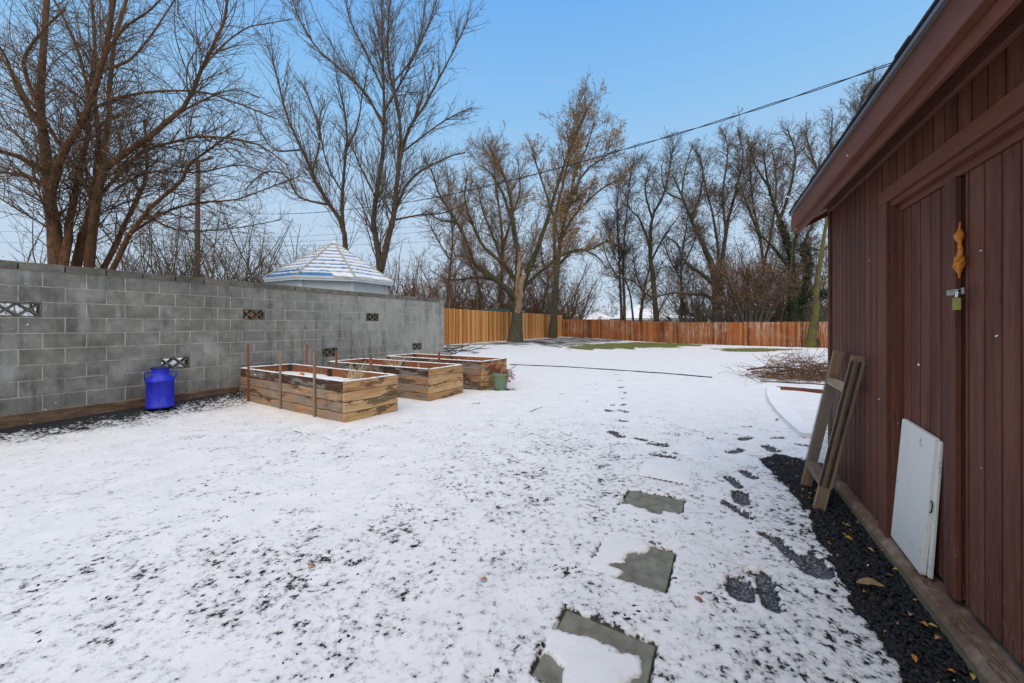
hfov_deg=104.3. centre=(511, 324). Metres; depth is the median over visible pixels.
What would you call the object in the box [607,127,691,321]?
mossy tree
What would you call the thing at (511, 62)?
sky
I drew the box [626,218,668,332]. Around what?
thin tree
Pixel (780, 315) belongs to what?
brush thicket
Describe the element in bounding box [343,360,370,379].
dry grass tuft
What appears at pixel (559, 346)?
stone border
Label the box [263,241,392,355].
gazebo
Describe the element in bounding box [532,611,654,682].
paving slab
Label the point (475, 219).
power line
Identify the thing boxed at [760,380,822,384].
garden edging
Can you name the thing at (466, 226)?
power line
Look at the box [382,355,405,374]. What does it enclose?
dry grass tuft
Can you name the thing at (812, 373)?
brush pile
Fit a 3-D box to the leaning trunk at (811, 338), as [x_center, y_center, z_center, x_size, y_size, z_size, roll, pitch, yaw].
[17.645,-3.188,22.518,2.017,9.114,0.678,0,0,2]
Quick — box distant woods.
[468,295,707,322]
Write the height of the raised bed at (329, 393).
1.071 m
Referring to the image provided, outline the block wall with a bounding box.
[0,260,443,428]
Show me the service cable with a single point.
(641, 143)
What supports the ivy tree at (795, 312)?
on the snow covered ground
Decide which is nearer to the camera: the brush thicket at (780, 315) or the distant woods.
the brush thicket at (780, 315)
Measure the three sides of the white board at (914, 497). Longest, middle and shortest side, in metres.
0.702 x 0.396 x 0.019 m
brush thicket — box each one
[0,162,393,317]
[0,303,37,317]
[169,228,466,309]
[400,240,616,320]
[627,214,827,339]
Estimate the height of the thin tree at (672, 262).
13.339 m
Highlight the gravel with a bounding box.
[761,454,979,682]
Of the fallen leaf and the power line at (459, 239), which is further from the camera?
the power line at (459, 239)
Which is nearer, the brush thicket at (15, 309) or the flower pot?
the flower pot
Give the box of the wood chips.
[764,454,941,682]
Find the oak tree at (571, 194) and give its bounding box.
[518,78,642,337]
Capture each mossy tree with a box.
[411,65,625,341]
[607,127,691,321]
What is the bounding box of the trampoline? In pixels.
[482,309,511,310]
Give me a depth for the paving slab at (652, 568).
2.19 m
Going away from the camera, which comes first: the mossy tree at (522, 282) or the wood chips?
the wood chips
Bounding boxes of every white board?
[891,419,939,574]
[926,441,942,578]
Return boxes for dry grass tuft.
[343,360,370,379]
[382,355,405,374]
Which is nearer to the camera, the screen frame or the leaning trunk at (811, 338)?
the screen frame
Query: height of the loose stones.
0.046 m
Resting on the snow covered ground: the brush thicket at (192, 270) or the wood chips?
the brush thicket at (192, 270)
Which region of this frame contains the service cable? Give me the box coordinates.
[211,62,891,213]
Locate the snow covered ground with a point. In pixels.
(76, 494)
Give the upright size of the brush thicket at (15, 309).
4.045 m
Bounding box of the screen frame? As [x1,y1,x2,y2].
[801,350,864,510]
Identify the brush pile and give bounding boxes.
[719,341,827,385]
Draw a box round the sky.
[0,0,933,321]
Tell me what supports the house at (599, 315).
on the ground
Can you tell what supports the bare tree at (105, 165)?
on the snow covered ground
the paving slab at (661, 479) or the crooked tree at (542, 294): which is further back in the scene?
the crooked tree at (542, 294)
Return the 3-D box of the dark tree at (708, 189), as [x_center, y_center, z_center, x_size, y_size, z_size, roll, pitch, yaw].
[15.660,-7.902,31.472,13.051,18.585,5.064,0,0,-10]
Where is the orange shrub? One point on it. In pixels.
(747, 276)
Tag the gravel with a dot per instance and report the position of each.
(870, 611)
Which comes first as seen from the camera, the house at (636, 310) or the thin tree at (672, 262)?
the thin tree at (672, 262)
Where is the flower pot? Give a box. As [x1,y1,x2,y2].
[488,363,514,390]
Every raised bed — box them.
[240,344,397,422]
[328,352,462,400]
[385,353,506,389]
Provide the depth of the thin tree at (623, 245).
35.94 m
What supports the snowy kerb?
on the snow covered ground
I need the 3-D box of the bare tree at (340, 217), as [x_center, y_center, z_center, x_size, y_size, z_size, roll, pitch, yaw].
[-7.886,-5.439,15.778,5.957,13.081,3.489,0,0,0]
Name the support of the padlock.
hanging from the garden shed
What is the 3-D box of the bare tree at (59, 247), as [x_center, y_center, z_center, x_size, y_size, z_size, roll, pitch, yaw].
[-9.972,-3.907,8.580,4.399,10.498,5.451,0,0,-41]
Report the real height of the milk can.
0.610 m
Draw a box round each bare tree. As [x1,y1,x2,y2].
[0,0,177,265]
[0,0,329,269]
[217,7,378,250]
[274,0,490,273]
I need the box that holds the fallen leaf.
[856,577,883,586]
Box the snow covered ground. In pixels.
[0,334,969,682]
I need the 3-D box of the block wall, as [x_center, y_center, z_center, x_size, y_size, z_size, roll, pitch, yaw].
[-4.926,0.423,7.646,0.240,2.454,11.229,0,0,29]
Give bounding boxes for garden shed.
[788,0,1023,682]
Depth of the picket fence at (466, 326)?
23.06 m
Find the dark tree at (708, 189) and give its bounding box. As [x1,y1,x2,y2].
[636,106,787,322]
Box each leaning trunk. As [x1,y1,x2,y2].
[804,217,827,347]
[816,307,827,347]
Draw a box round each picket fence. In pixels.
[244,308,562,352]
[562,319,827,347]
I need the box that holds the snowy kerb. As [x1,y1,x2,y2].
[767,386,813,437]
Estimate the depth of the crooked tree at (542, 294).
33.91 m
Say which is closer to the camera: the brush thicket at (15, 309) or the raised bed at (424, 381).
the raised bed at (424, 381)
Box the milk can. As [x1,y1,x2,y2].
[143,366,176,408]
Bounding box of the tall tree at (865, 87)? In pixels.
[790,63,885,226]
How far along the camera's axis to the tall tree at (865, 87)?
33.89 m
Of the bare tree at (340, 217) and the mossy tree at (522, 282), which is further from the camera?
the mossy tree at (522, 282)
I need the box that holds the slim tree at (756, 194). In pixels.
[717,125,792,319]
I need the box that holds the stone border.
[557,341,600,347]
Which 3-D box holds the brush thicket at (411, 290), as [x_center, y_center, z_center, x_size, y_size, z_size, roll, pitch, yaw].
[-9.800,-2.124,24.542,15.137,6.521,14.554,0,0,0]
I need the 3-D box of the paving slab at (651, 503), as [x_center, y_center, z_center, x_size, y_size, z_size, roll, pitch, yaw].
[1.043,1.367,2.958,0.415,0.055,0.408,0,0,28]
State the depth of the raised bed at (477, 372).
8.35 m
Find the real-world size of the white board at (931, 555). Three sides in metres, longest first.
0.688 x 0.375 x 0.013 m
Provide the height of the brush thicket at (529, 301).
10.498 m
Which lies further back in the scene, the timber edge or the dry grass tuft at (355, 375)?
the timber edge
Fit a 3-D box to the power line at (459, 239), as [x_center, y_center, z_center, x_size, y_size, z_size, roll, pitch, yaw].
[6.011,-10.513,34.000,57.195,9.646,0.019,0,0,-12]
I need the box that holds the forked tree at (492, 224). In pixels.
[445,120,538,309]
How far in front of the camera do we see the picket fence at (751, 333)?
26.73 m
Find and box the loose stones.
[0,428,811,678]
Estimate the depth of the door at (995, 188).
1.56 m
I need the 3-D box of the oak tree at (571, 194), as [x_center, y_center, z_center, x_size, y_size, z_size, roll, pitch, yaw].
[5.381,-9.503,30.678,9.453,21.166,5.369,0,0,11]
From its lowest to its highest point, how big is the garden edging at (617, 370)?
0.080 m
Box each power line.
[211,174,772,241]
[213,154,825,236]
[218,180,801,245]
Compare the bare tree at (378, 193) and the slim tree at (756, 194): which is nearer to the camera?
the bare tree at (378, 193)
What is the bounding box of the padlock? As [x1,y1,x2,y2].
[952,290,961,310]
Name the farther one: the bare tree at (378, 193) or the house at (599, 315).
the house at (599, 315)
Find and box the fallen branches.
[444,339,491,354]
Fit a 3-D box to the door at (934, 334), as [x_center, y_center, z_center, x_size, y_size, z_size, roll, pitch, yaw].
[2.145,0.285,2.048,0.052,1.899,0.616,0,0,27]
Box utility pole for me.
[193,157,213,275]
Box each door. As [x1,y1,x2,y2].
[903,176,965,601]
[966,140,1023,667]
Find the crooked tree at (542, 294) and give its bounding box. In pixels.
[524,230,573,313]
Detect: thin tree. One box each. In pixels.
[413,157,481,307]
[592,142,656,320]
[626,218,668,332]
[655,186,712,321]
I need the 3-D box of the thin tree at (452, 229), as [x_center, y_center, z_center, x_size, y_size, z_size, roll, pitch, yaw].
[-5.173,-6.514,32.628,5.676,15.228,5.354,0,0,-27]
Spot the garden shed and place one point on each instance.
(915, 196)
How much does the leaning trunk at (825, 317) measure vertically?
4.285 m
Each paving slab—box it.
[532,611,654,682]
[609,547,674,592]
[622,491,683,513]
[639,462,683,483]
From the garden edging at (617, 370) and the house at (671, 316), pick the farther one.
the house at (671, 316)
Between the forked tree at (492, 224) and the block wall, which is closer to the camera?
the block wall
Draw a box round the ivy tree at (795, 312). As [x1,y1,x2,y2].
[724,117,832,340]
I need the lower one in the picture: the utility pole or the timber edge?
the timber edge
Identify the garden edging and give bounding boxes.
[510,364,711,377]
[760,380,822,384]
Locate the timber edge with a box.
[776,386,822,392]
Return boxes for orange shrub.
[698,251,814,322]
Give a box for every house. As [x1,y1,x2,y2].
[583,313,611,323]
[609,305,668,326]
[666,315,691,322]
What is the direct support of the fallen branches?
on the snow covered ground

